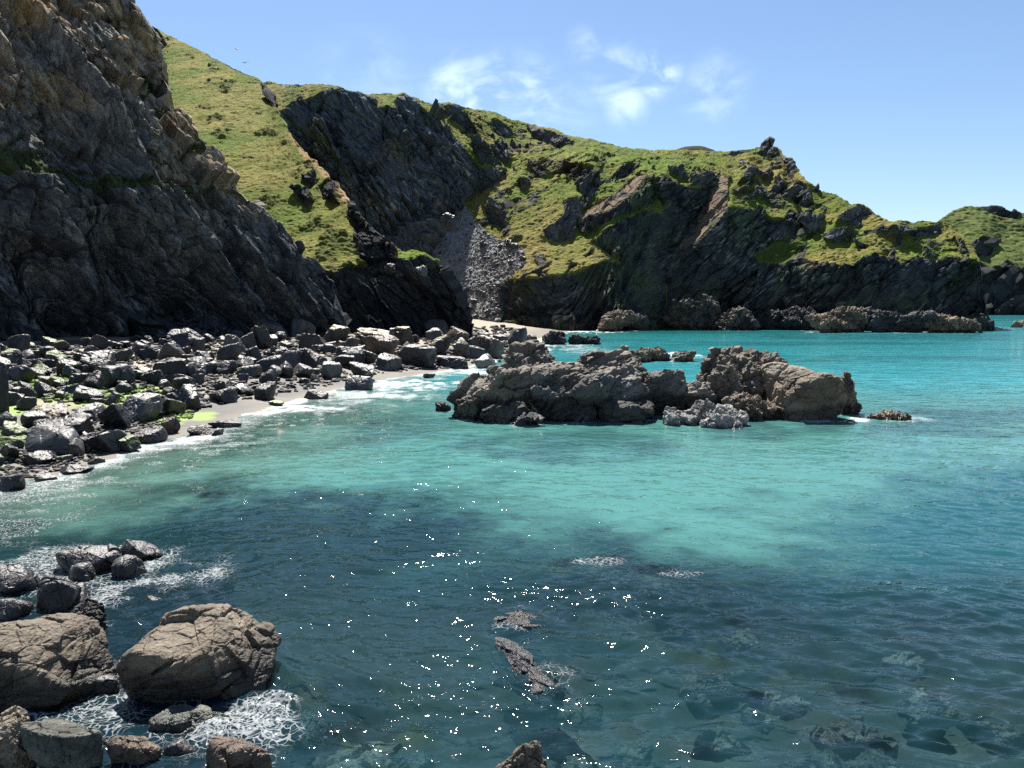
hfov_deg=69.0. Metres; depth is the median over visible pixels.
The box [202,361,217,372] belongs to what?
boulder
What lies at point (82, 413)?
boulder
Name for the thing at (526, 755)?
shore boulder
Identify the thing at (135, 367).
boulder
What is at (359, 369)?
boulder
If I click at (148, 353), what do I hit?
boulder
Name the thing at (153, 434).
boulder
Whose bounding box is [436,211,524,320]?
scree rubble
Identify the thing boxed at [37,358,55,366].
boulder
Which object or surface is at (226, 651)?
shore boulder
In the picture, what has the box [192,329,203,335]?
boulder
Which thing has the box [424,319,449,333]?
boulder
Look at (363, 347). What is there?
boulder
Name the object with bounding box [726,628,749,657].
submerged rock
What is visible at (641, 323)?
shore rock
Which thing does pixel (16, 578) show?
wet rock
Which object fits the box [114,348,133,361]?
boulder
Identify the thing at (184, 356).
boulder
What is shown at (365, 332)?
boulder
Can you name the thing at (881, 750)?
submerged rock
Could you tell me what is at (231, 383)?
boulder
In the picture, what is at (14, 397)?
boulder
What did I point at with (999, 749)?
submerged rock
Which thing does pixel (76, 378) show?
boulder
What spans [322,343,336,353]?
boulder
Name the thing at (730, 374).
domed rock
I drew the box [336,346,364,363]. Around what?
boulder
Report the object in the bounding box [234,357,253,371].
boulder
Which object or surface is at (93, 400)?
boulder
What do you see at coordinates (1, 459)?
boulder
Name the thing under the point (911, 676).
submerged rock
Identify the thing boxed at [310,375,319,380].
boulder
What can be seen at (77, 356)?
boulder
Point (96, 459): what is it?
boulder
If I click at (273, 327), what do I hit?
boulder
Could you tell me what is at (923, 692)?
submerged rock
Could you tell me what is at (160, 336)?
boulder
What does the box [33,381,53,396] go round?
boulder
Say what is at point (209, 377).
beach cobbles
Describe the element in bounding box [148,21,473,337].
grassy ridge
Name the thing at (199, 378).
boulder
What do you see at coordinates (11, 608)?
wet rock
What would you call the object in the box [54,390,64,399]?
boulder
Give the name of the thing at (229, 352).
boulder
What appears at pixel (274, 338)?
boulder
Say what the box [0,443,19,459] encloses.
boulder
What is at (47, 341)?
boulder
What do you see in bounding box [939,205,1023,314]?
hills
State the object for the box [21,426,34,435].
boulder
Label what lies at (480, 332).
boulder
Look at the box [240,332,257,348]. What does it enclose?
boulder
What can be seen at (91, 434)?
boulder
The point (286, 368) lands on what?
boulder
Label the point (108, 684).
wet rock
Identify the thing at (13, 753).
shore boulder
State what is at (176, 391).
boulder
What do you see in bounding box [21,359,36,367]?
boulder
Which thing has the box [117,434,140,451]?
boulder
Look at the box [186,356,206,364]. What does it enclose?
boulder
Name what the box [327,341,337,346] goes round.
boulder
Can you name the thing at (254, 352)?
boulder
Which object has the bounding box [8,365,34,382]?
boulder
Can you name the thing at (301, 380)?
boulder
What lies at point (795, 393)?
blocky rock
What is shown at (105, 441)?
boulder
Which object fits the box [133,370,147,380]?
boulder
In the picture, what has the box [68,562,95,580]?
wet rock
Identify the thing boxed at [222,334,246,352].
boulder
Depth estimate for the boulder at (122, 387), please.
57.51 m
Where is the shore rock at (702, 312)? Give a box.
[662,293,760,330]
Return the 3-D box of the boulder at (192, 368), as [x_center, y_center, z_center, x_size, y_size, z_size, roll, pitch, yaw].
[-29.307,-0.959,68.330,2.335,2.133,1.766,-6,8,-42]
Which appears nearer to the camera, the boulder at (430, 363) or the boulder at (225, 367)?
the boulder at (225, 367)
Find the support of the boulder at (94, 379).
on the beach
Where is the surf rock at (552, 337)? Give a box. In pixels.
[542,330,566,344]
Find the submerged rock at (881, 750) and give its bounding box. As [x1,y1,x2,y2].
[869,748,890,758]
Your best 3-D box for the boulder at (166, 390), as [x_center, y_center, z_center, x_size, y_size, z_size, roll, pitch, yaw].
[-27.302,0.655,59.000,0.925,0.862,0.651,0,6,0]
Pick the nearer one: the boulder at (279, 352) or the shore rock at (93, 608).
the shore rock at (93, 608)
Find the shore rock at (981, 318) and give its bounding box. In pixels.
[971,313,994,330]
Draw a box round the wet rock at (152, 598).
[147,596,160,600]
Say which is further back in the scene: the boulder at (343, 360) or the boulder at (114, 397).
the boulder at (343, 360)
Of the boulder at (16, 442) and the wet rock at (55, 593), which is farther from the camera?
the boulder at (16, 442)
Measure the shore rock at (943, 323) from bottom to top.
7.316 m
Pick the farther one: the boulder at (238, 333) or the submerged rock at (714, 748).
the boulder at (238, 333)
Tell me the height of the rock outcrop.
6.652 m
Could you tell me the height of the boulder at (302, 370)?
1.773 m
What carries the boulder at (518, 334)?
on the beach
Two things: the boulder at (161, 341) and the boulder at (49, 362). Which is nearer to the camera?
the boulder at (49, 362)
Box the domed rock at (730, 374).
[695,345,788,404]
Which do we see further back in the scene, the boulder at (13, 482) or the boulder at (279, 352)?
the boulder at (279, 352)
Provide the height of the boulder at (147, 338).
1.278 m
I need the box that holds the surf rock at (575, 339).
[567,334,600,344]
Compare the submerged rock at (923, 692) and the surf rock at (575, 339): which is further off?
the surf rock at (575, 339)
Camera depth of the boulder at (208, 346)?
89.18 m
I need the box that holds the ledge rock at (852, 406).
[839,371,862,414]
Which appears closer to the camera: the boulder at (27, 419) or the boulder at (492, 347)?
the boulder at (27, 419)
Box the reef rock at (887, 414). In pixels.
[866,409,911,420]
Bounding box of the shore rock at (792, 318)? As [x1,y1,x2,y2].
[756,305,817,329]
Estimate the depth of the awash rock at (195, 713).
14.04 m
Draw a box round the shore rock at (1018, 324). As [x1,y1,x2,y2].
[1010,320,1023,326]
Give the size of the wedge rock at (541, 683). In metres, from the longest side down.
2.922 x 1.358 x 0.582 m
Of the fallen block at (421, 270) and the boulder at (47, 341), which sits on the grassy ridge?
the fallen block at (421, 270)
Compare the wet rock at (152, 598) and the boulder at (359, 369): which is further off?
the boulder at (359, 369)
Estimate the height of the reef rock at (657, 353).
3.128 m
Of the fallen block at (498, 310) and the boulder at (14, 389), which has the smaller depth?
the boulder at (14, 389)
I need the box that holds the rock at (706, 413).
[662,398,748,428]
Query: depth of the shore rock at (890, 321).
213.02 m
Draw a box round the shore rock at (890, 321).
[864,306,937,331]
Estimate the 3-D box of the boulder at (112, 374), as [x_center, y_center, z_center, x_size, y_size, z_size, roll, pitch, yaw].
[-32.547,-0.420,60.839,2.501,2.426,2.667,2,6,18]
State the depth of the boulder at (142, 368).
67.81 m
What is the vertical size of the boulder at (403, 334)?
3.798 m
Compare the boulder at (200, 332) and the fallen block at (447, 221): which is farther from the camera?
the fallen block at (447, 221)
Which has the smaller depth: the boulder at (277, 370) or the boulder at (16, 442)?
the boulder at (16, 442)
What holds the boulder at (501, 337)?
on the beach
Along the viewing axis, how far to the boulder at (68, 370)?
62.50 m
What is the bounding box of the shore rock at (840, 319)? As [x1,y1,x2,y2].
[804,306,868,332]
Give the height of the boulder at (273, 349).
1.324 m
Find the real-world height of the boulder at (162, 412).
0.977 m
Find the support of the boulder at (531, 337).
on the beach
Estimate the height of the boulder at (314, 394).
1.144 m
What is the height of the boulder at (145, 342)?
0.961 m
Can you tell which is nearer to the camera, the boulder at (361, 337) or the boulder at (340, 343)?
the boulder at (340, 343)
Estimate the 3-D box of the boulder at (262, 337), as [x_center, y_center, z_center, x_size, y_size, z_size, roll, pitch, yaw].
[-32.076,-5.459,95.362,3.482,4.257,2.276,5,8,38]
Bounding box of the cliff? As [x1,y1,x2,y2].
[0,0,351,341]
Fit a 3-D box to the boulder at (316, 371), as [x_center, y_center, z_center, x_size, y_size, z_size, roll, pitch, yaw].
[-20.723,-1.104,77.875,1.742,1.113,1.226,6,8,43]
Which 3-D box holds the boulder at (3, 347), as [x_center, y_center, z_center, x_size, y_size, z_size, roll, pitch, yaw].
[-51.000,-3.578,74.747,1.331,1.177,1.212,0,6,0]
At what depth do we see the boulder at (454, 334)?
130.21 m
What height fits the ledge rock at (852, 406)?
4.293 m
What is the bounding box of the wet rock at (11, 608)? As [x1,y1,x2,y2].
[0,598,33,620]
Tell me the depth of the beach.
18.45 m
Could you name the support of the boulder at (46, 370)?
on the beach
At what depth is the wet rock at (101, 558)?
22.29 m
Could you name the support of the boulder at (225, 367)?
on the beach
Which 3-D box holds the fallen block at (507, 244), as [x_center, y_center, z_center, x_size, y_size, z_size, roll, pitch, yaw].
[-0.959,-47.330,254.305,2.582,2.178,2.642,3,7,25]
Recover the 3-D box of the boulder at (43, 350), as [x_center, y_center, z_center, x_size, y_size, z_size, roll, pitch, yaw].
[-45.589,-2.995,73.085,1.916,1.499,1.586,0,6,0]
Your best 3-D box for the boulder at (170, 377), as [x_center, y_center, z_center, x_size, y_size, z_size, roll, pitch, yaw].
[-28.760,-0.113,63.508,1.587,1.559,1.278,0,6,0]
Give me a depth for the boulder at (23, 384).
54.85 m
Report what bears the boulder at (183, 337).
on the beach
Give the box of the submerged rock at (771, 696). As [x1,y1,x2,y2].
[762,686,812,720]
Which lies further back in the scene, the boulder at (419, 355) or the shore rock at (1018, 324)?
the shore rock at (1018, 324)
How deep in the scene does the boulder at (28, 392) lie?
51.73 m
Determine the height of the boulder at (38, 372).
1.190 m
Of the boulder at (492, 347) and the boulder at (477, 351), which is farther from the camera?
the boulder at (492, 347)
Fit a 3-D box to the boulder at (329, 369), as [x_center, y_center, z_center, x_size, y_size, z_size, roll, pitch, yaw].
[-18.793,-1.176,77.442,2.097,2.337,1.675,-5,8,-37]
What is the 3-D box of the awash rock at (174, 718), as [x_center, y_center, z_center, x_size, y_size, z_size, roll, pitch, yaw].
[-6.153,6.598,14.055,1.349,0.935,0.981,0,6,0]
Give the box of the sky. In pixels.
[135,0,1023,222]
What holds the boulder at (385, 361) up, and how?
on the beach
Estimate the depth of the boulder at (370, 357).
90.09 m
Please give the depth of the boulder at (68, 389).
55.52 m
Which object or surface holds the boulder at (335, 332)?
on the beach
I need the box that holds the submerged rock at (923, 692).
[914,687,953,736]
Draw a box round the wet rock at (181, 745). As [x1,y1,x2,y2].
[162,736,196,755]
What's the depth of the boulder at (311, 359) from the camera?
80.91 m
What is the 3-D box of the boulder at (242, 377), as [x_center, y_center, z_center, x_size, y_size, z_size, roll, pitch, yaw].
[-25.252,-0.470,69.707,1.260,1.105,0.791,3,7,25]
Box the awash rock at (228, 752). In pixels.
[205,736,272,767]
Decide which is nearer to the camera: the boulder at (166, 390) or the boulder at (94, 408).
the boulder at (94, 408)
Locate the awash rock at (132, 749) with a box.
[106,735,162,764]
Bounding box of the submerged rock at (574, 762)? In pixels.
[544,756,592,767]
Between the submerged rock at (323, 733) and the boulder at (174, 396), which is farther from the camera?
the boulder at (174, 396)
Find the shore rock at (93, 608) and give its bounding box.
[71,597,107,628]
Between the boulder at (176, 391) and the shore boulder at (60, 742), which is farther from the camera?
the boulder at (176, 391)
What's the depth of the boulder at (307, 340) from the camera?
97.87 m
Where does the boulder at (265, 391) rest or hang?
on the beach
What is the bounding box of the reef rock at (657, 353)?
[629,346,670,361]
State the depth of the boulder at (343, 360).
84.94 m
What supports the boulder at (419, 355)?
on the beach
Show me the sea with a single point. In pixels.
(394, 547)
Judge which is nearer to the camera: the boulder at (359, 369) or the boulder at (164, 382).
the boulder at (164, 382)
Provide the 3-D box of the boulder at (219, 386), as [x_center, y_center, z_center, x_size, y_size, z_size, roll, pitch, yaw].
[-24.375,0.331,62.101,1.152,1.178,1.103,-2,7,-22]
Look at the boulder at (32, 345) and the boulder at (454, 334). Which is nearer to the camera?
the boulder at (32, 345)
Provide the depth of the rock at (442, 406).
55.88 m
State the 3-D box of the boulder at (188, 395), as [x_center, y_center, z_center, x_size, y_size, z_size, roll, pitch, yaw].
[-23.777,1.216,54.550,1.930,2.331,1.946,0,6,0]
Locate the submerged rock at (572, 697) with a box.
[529,678,595,731]
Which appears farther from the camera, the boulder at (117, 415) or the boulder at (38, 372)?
the boulder at (38, 372)
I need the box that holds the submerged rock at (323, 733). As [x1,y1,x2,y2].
[311,721,337,746]
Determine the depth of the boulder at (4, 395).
47.06 m
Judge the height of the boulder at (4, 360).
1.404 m
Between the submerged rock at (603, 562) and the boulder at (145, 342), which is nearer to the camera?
the submerged rock at (603, 562)
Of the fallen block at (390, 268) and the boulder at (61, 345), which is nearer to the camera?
the boulder at (61, 345)
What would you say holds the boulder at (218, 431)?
on the beach
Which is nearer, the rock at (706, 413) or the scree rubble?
the rock at (706, 413)
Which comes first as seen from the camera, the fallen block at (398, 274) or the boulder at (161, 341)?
the boulder at (161, 341)
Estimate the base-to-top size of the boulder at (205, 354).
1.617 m
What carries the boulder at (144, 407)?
on the beach
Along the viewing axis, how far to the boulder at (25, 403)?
48.54 m
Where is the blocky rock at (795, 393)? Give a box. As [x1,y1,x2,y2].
[761,362,847,420]
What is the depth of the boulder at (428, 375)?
81.33 m
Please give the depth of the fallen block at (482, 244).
264.86 m
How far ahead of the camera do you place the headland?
255.69 m
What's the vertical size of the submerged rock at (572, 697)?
0.710 m
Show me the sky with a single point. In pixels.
(912, 111)
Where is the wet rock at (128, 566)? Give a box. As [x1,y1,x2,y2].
[111,555,146,578]
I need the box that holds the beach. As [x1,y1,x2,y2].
[0,319,1023,767]
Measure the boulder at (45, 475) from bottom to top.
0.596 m
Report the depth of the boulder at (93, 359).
65.03 m
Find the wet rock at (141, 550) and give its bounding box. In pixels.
[119,539,162,559]
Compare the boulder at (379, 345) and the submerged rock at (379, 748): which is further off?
the boulder at (379, 345)
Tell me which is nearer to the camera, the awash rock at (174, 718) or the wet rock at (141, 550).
the awash rock at (174, 718)
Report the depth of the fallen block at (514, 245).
250.64 m
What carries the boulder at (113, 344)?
on the beach
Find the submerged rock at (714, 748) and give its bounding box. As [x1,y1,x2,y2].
[710,741,723,753]
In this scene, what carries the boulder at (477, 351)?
on the beach
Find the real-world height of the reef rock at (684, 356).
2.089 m
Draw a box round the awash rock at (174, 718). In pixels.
[148,704,212,734]
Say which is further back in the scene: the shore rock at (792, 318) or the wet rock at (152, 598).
the shore rock at (792, 318)
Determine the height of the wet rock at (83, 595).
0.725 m
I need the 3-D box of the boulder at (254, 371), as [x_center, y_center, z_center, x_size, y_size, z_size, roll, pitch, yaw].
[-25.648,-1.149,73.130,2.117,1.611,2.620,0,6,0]
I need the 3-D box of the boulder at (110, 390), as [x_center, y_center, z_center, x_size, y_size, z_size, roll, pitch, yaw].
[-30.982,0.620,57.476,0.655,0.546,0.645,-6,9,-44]
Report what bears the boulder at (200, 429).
on the beach
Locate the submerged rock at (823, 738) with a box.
[809,718,898,759]
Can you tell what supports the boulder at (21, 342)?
on the beach
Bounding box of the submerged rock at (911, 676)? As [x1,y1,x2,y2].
[898,672,926,681]
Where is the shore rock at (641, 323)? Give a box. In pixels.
[626,312,648,330]
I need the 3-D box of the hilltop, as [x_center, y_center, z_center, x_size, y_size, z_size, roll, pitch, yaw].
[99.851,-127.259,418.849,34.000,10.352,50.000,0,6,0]
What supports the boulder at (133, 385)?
on the beach
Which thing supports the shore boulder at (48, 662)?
in the sea
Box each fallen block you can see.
[384,263,395,274]
[393,268,403,279]
[415,265,427,277]
[440,213,455,232]
[479,242,485,247]
[495,307,503,312]
[505,242,510,247]
[510,243,517,248]
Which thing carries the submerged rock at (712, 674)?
on the beach
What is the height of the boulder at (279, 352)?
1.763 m
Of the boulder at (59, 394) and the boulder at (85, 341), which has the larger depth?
the boulder at (85, 341)
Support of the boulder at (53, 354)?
on the beach
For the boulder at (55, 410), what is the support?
on the beach
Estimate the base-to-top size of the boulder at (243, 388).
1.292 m
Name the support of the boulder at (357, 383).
on the beach
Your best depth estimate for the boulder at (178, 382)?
59.76 m
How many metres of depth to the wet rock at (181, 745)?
13.17 m
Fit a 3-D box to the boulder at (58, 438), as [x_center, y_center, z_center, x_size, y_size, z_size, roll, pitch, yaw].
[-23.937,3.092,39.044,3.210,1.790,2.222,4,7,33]
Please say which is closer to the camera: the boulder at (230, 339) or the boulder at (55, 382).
the boulder at (55, 382)
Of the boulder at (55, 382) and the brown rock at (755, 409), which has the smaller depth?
the brown rock at (755, 409)
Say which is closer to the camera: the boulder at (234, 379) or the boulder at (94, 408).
the boulder at (94, 408)
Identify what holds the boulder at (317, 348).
on the beach
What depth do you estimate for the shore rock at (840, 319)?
213.45 m
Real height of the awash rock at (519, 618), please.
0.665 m
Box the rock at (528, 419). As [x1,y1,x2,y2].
[510,412,543,426]
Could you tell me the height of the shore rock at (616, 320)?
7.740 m
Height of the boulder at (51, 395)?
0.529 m
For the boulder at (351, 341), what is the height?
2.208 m
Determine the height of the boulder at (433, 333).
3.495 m
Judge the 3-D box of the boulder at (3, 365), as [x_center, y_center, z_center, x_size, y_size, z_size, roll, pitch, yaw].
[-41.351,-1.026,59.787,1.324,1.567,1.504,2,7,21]
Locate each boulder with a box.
[0,343,7,350]
[0,348,24,364]
[0,356,10,363]
[0,362,7,371]
[0,367,8,412]
[0,411,16,425]
[0,436,24,448]
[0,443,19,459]
[0,455,3,465]
[0,473,25,490]
[0,613,120,711]
[0,705,36,767]
[1,421,26,435]
[7,334,30,351]
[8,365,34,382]
[8,391,20,405]
[9,386,20,391]
[16,387,36,397]
[16,397,36,409]
[18,381,32,388]
[20,410,47,427]
[20,717,103,767]
[21,349,34,358]
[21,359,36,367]
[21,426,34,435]
[22,450,57,464]
[25,423,84,455]
[30,342,36,348]
[30,403,67,418]
[31,368,44,376]
[32,350,39,358]
[32,363,51,375]
[32,414,94,435]
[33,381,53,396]
[34,470,56,481]
[37,346,54,355]
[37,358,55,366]
[38,376,49,384]
[41,337,56,346]
[43,393,53,397]
[44,350,67,362]
[49,377,65,387]
[53,340,69,349]
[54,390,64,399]
[56,356,81,374]
[56,384,78,393]
[57,455,72,461]
[60,464,94,473]
[62,364,81,377]
[68,373,89,384]
[70,411,92,418]
[72,385,103,402]
[74,353,82,359]
[76,402,104,421]
[79,337,90,346]
[79,365,92,372]
[80,350,115,370]
[80,432,95,437]
[81,436,90,450]
[83,345,98,351]
[83,370,105,388]
[83,430,141,452]
[88,335,108,348]
[88,456,105,463]
[89,398,103,403]
[94,364,135,387]
[98,403,132,428]
[104,391,120,404]
[106,388,115,393]
[108,340,122,348]
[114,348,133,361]
[115,382,132,393]
[116,603,280,702]
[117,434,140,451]
[119,341,130,347]
[122,392,162,422]
[130,365,138,369]
[130,383,137,389]
[131,335,142,339]
[132,341,148,352]
[132,426,167,442]
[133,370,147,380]
[134,348,157,359]
[138,366,149,371]
[140,340,150,345]
[140,370,164,384]
[141,389,154,393]
[143,335,153,341]
[152,357,186,378]
[155,333,166,340]
[157,343,184,359]
[158,339,165,344]
[158,379,170,386]
[159,408,165,415]
[161,387,172,394]
[161,393,177,399]
[161,417,180,432]
[162,398,185,415]
[165,374,184,384]
[166,328,201,347]
[167,388,179,399]
[171,376,193,388]
[177,384,200,409]
[180,354,195,358]
[181,346,191,353]
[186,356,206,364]
[186,362,205,377]
[187,424,211,434]
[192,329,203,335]
[192,337,204,351]
[192,373,203,383]
[194,350,211,357]
[202,334,214,343]
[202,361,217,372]
[204,344,211,349]
[208,419,241,427]
[209,387,237,402]
[211,428,223,435]
[212,381,225,390]
[214,360,236,374]
[216,342,241,360]
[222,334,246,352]
[226,380,238,387]
[229,378,238,382]
[230,329,243,336]
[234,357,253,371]
[235,383,253,394]
[236,373,248,382]
[237,364,262,377]
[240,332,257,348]
[245,346,262,360]
[250,325,271,348]
[254,381,276,399]
[255,355,281,372]
[259,369,277,383]
[260,321,287,335]
[264,351,273,356]
[268,400,283,405]
[269,365,282,376]
[270,334,277,345]
[270,346,277,352]
[275,331,286,341]
[275,348,286,352]
[275,350,283,355]
[278,361,293,376]
[279,341,291,347]
[281,350,301,368]
[289,319,315,337]
[293,363,312,377]
[299,333,326,350]
[299,378,310,382]
[301,348,326,367]
[304,389,328,398]
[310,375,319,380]
[311,345,323,353]
[312,368,320,374]
[321,361,341,378]
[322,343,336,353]
[323,324,349,342]
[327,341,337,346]
[332,355,355,367]
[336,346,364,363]
[337,340,344,346]
[344,337,359,346]
[345,375,372,390]
[349,362,373,377]
[355,332,365,344]
[356,345,368,350]
[357,327,390,336]
[362,349,376,363]
[364,335,399,355]
[374,353,401,370]
[392,326,413,345]
[394,344,436,366]
[413,335,419,342]
[423,373,435,377]
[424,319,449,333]
[425,328,443,339]
[425,357,435,367]
[427,334,450,356]
[435,355,467,368]
[446,326,468,343]
[452,337,469,357]
[467,336,475,345]
[469,330,489,338]
[469,345,484,358]
[474,353,495,367]
[475,335,503,357]
[492,334,506,341]
[495,740,546,767]
[507,327,526,344]
[527,334,536,340]
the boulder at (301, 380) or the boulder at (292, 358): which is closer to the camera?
the boulder at (301, 380)
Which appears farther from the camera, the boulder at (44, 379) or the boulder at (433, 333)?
the boulder at (433, 333)
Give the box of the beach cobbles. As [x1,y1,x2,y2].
[0,325,512,477]
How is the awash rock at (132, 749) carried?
on the beach
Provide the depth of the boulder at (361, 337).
108.62 m
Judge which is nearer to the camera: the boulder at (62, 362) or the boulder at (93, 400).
the boulder at (93, 400)
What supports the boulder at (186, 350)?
on the beach
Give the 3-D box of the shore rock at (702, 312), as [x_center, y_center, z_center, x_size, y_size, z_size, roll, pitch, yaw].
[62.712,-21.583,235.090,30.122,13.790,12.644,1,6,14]
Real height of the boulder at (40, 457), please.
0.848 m
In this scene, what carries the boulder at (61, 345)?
on the beach
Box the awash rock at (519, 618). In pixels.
[493,610,547,628]
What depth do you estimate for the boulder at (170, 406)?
50.88 m
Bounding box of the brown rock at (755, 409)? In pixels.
[731,395,776,421]
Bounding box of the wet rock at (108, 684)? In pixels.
[90,674,120,693]
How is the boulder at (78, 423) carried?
on the beach
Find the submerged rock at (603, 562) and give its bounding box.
[594,560,634,572]
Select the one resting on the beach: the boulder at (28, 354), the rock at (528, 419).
the boulder at (28, 354)
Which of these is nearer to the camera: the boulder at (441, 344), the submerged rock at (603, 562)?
the submerged rock at (603, 562)
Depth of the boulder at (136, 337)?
95.73 m
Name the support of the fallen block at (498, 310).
on the headland
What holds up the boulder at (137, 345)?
on the beach
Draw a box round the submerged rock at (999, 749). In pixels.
[960,714,1012,758]
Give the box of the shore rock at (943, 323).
[924,311,982,332]
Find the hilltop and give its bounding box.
[676,146,714,150]
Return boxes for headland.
[263,81,994,330]
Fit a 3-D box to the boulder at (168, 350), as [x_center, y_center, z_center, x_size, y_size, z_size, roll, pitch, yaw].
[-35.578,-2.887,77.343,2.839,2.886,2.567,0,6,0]
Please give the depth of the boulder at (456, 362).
93.11 m
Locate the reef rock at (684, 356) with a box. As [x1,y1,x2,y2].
[671,350,695,361]
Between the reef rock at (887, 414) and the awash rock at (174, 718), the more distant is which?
the reef rock at (887, 414)
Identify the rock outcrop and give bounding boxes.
[446,340,718,423]
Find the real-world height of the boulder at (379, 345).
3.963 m
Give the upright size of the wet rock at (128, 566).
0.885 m
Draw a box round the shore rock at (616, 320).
[596,309,638,331]
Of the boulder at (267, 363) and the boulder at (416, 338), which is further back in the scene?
the boulder at (416, 338)
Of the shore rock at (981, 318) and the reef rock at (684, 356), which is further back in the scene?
the shore rock at (981, 318)
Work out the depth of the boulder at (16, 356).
66.15 m
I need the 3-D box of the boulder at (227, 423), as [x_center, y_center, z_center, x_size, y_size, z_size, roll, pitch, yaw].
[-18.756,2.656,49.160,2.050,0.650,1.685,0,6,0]
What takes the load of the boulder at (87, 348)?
on the beach
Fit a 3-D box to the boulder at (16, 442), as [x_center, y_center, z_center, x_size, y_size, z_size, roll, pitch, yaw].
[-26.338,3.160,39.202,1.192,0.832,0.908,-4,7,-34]
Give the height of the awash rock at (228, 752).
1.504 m
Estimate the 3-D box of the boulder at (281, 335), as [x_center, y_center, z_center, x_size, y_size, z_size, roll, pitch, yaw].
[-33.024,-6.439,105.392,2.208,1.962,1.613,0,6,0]
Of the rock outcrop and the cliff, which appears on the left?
the cliff
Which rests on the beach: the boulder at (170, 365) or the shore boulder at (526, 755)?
the boulder at (170, 365)
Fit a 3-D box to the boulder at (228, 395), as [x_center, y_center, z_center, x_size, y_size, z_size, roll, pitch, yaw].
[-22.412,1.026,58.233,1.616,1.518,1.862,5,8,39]
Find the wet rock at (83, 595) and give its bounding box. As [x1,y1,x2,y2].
[73,582,87,604]
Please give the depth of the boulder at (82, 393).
52.96 m
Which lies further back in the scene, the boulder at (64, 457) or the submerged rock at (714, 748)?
the boulder at (64, 457)
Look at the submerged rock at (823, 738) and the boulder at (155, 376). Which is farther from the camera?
the boulder at (155, 376)
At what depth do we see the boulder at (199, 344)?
85.45 m
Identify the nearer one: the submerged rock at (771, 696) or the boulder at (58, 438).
the submerged rock at (771, 696)
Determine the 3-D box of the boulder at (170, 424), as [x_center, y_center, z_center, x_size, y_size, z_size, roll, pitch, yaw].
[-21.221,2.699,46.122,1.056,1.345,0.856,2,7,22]
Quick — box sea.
[0,315,1023,767]
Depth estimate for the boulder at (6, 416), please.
43.30 m
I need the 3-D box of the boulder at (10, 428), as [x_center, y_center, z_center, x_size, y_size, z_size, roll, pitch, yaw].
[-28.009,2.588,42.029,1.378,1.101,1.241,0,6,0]
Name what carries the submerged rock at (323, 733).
on the beach
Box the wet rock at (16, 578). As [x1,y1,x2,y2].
[0,563,41,594]
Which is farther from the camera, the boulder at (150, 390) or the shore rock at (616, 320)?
the shore rock at (616, 320)
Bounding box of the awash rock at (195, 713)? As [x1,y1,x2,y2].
[189,710,225,717]
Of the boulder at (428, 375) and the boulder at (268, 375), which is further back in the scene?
the boulder at (428, 375)
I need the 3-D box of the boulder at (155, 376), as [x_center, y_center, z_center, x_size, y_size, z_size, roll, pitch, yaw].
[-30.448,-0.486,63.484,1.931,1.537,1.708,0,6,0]
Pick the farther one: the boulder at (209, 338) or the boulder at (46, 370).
the boulder at (209, 338)
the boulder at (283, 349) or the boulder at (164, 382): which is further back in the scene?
the boulder at (283, 349)
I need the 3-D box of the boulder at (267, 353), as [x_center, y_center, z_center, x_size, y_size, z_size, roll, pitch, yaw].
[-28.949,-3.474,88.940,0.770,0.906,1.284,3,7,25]
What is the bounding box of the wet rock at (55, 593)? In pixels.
[36,574,81,610]
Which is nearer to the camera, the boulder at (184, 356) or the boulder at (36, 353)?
the boulder at (36, 353)
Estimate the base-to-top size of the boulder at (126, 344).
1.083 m
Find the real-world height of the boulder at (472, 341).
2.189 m
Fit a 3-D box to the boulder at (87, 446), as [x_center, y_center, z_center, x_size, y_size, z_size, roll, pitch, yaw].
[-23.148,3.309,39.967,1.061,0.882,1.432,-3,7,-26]
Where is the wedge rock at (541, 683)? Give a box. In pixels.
[495,637,564,703]
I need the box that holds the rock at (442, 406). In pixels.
[435,401,450,410]
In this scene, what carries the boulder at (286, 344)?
on the beach
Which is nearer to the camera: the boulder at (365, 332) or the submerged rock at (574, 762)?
the submerged rock at (574, 762)
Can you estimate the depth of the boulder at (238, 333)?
108.34 m
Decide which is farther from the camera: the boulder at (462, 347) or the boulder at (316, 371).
the boulder at (462, 347)
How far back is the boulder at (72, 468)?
35.40 m
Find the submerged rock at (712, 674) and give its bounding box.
[691,670,737,719]
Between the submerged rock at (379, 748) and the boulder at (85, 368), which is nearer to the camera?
the submerged rock at (379, 748)
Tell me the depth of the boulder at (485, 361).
93.48 m
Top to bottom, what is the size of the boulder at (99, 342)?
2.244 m
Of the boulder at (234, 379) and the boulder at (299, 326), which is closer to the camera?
the boulder at (234, 379)
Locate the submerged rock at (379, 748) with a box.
[335,741,401,756]
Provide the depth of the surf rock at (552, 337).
148.97 m
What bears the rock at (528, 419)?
in the sea
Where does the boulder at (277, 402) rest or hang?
on the beach
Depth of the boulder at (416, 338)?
122.63 m
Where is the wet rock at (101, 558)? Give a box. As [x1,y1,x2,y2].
[55,544,121,573]

